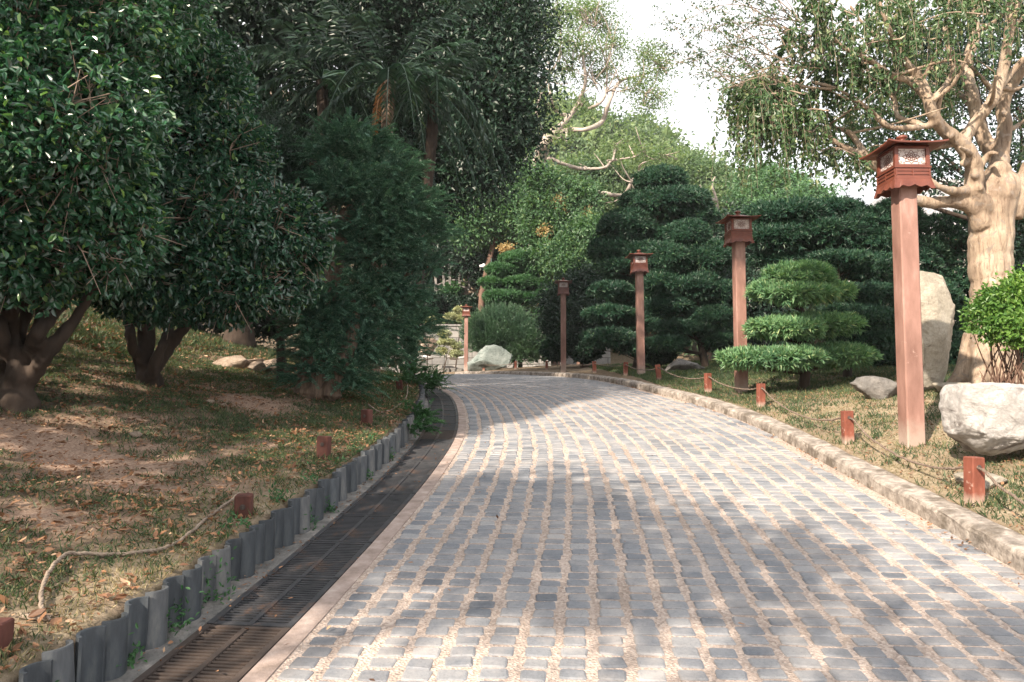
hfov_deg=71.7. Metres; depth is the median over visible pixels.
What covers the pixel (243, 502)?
rope post
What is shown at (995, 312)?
leafy bush
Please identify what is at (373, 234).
plume tree
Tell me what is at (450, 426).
drain grate
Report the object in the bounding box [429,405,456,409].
drain grate
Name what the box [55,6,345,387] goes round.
glossy leaf tree
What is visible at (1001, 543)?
kerb
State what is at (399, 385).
rope post
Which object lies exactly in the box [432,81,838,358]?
wooded hill
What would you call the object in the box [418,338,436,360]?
rock
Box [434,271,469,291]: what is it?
railing
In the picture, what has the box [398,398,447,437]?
fern
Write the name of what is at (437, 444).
drain grate
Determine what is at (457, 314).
cloud topiary
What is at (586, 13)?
pale limbed tree
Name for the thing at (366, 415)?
rope post
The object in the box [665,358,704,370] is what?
rock
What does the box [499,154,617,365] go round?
broadleaf tree
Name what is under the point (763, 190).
broadleaf tree
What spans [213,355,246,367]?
rock
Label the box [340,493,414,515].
drain grate
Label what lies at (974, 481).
rope post
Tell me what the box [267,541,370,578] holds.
drain grate
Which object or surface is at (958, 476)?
rock
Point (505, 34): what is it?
dark broadleaf tree
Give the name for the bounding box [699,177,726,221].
dead tree
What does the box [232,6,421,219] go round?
palm tree
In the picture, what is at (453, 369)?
stone border
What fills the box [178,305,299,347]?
dark broadleaf tree
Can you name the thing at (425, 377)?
fern
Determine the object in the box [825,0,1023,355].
broadleaf tree
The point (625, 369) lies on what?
rope post
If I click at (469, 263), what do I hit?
broadleaf tree
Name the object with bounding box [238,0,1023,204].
sky
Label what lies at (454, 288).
round shrub
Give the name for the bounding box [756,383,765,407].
rope post
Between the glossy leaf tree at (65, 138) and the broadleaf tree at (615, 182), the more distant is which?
the broadleaf tree at (615, 182)
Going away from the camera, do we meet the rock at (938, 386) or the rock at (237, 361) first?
the rock at (938, 386)
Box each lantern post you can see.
[460,304,471,370]
[555,278,571,371]
[625,250,652,373]
[715,211,760,392]
[859,135,948,448]
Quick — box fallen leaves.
[0,304,1023,680]
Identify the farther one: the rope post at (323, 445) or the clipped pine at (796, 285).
the clipped pine at (796, 285)
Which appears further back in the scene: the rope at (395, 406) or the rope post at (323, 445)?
the rope at (395, 406)
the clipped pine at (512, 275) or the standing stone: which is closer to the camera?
the standing stone
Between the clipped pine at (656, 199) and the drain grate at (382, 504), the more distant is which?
the clipped pine at (656, 199)
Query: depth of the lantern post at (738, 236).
11.61 m
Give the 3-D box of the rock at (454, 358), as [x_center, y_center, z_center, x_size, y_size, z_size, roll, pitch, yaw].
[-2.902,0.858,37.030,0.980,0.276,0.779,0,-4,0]
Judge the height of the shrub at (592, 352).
1.285 m
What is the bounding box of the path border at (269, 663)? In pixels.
[240,383,465,681]
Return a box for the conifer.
[780,209,1023,366]
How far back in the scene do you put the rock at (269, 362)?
10.46 m
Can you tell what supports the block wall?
on the ground at (76, 446)
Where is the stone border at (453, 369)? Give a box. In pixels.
[380,367,462,373]
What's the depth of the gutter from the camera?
3.84 m
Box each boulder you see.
[467,345,511,370]
[939,382,1023,455]
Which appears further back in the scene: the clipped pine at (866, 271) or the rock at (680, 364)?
the rock at (680, 364)
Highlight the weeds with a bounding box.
[55,428,395,681]
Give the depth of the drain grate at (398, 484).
6.05 m
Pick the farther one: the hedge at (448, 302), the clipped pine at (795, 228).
the hedge at (448, 302)
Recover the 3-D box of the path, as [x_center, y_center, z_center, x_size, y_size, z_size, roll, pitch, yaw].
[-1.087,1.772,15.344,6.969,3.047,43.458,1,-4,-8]
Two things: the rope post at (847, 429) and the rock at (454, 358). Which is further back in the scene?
the rock at (454, 358)
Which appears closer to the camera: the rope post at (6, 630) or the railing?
the rope post at (6, 630)
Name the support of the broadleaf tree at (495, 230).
on the ground at (76, 446)
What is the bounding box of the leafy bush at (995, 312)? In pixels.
[958,264,1023,383]
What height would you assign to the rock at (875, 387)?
0.361 m
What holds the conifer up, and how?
on the ground at (76, 446)
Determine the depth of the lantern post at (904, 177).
6.74 m
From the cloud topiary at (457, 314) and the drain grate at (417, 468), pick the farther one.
the cloud topiary at (457, 314)
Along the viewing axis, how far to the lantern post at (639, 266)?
16.82 m
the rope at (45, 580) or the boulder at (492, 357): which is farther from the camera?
the boulder at (492, 357)
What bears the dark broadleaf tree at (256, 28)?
on the ground at (76, 446)
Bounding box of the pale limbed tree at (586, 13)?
[529,0,691,202]
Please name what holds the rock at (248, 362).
on the ground at (76, 446)
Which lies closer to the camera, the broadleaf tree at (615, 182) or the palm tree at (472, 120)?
the palm tree at (472, 120)
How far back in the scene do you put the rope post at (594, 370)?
19.95 m
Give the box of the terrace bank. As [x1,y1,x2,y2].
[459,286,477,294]
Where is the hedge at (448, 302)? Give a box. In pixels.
[423,281,490,323]
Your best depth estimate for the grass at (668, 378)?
9.79 m
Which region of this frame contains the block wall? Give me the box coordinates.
[397,324,609,370]
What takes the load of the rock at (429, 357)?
on the ground at (76, 446)
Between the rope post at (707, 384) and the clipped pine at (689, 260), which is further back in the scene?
the clipped pine at (689, 260)
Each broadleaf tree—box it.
[177,0,386,347]
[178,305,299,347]
[240,0,584,365]
[249,92,342,380]
[338,198,467,310]
[433,216,526,296]
[441,147,565,309]
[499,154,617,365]
[519,198,603,363]
[525,257,615,367]
[549,145,640,219]
[647,143,737,358]
[700,198,814,361]
[713,156,849,341]
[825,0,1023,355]
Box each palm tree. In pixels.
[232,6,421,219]
[269,0,503,376]
[367,43,519,378]
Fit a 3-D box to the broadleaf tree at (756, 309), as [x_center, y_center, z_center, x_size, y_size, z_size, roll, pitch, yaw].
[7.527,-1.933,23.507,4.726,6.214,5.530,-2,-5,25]
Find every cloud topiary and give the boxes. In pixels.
[435,329,463,370]
[442,305,469,367]
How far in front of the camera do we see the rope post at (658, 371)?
14.44 m
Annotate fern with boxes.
[375,360,456,396]
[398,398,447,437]
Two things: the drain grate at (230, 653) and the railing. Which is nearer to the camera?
the drain grate at (230, 653)
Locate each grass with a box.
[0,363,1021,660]
[588,359,1023,533]
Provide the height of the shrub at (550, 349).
2.555 m
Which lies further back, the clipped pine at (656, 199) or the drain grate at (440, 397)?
the clipped pine at (656, 199)
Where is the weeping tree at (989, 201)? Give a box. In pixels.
[638,0,1023,383]
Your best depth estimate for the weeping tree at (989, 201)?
8.72 m
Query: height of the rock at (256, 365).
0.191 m
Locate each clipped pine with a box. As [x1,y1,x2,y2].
[476,248,551,367]
[577,162,722,368]
[644,217,733,367]
[712,258,883,389]
[737,193,932,371]
[806,245,895,378]
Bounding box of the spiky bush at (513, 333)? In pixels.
[458,299,546,367]
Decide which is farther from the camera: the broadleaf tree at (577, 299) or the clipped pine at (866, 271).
the broadleaf tree at (577, 299)
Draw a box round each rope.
[19,492,240,620]
[368,381,407,412]
[503,362,1023,504]
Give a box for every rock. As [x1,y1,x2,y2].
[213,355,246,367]
[243,359,264,367]
[248,361,265,371]
[264,358,288,373]
[417,355,433,359]
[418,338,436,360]
[448,356,463,359]
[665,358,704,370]
[850,376,896,399]
[932,382,970,392]
[954,472,1007,489]
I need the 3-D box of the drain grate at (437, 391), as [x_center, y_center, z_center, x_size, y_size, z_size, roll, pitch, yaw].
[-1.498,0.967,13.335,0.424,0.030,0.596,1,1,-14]
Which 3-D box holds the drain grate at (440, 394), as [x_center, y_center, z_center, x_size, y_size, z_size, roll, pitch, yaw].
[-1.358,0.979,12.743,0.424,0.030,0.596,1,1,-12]
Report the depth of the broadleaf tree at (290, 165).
10.05 m
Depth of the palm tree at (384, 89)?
12.78 m
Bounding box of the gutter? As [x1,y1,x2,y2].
[106,396,428,681]
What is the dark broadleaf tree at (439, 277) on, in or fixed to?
on the ground at (76, 446)
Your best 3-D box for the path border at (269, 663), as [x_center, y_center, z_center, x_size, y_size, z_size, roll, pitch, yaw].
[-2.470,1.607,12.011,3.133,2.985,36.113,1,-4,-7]
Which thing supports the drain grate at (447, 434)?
on the ground at (76, 446)
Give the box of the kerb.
[455,371,1023,573]
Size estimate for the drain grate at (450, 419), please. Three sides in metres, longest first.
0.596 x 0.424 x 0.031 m
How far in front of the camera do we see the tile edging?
3.42 m
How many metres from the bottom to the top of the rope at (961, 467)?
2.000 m
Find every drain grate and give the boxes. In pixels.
[132,624,289,681]
[207,576,337,628]
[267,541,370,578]
[309,514,395,543]
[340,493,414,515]
[364,476,428,493]
[383,461,439,476]
[398,449,448,461]
[410,439,453,449]
[418,430,456,438]
[423,422,457,429]
[425,390,444,392]
[425,393,448,395]
[426,396,452,399]
[428,400,455,404]
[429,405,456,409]
[429,410,457,415]
[430,416,457,422]
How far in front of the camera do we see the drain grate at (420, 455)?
7.29 m
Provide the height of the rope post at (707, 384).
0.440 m
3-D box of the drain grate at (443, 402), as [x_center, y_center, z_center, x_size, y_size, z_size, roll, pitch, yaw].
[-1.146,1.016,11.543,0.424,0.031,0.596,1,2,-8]
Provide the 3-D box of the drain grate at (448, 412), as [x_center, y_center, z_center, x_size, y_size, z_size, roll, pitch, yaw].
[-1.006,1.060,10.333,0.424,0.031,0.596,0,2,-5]
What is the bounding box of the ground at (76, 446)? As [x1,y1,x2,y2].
[0,90,1023,681]
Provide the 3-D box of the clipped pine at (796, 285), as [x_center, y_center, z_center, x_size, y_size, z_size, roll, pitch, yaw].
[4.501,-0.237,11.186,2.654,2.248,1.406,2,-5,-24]
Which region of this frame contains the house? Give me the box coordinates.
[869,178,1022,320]
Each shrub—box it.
[431,280,464,295]
[537,311,598,367]
[575,341,679,368]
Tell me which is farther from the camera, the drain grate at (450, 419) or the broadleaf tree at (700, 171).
the broadleaf tree at (700, 171)
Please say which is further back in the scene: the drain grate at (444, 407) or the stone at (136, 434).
the drain grate at (444, 407)
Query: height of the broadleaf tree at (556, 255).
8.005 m
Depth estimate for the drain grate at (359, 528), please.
4.83 m
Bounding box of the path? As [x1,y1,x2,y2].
[266,374,1023,681]
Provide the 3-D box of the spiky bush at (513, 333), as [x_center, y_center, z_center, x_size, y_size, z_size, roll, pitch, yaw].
[-0.201,-0.289,33.679,4.847,3.507,2.948,0,-4,0]
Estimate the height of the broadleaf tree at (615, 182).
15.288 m
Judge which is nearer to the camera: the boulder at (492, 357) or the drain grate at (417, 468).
the drain grate at (417, 468)
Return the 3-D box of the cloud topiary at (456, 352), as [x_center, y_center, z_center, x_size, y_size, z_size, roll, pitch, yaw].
[-3.050,0.517,35.050,1.590,2.415,0.823,0,-4,0]
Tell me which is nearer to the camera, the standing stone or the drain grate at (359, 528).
the drain grate at (359, 528)
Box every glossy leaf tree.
[0,0,227,413]
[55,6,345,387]
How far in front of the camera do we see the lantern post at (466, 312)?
32.29 m
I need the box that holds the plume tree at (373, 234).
[261,106,471,405]
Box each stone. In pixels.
[129,431,141,437]
[920,271,954,387]
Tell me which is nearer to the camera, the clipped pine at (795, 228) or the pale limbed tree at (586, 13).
the clipped pine at (795, 228)
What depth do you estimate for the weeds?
3.69 m
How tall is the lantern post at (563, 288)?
3.158 m
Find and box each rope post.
[0,617,14,657]
[234,493,253,518]
[316,436,331,459]
[361,409,372,424]
[396,380,402,391]
[592,361,596,372]
[623,362,627,375]
[655,364,661,379]
[704,373,711,391]
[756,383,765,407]
[840,411,854,444]
[963,456,984,506]
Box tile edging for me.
[18,382,424,681]
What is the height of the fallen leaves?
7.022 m

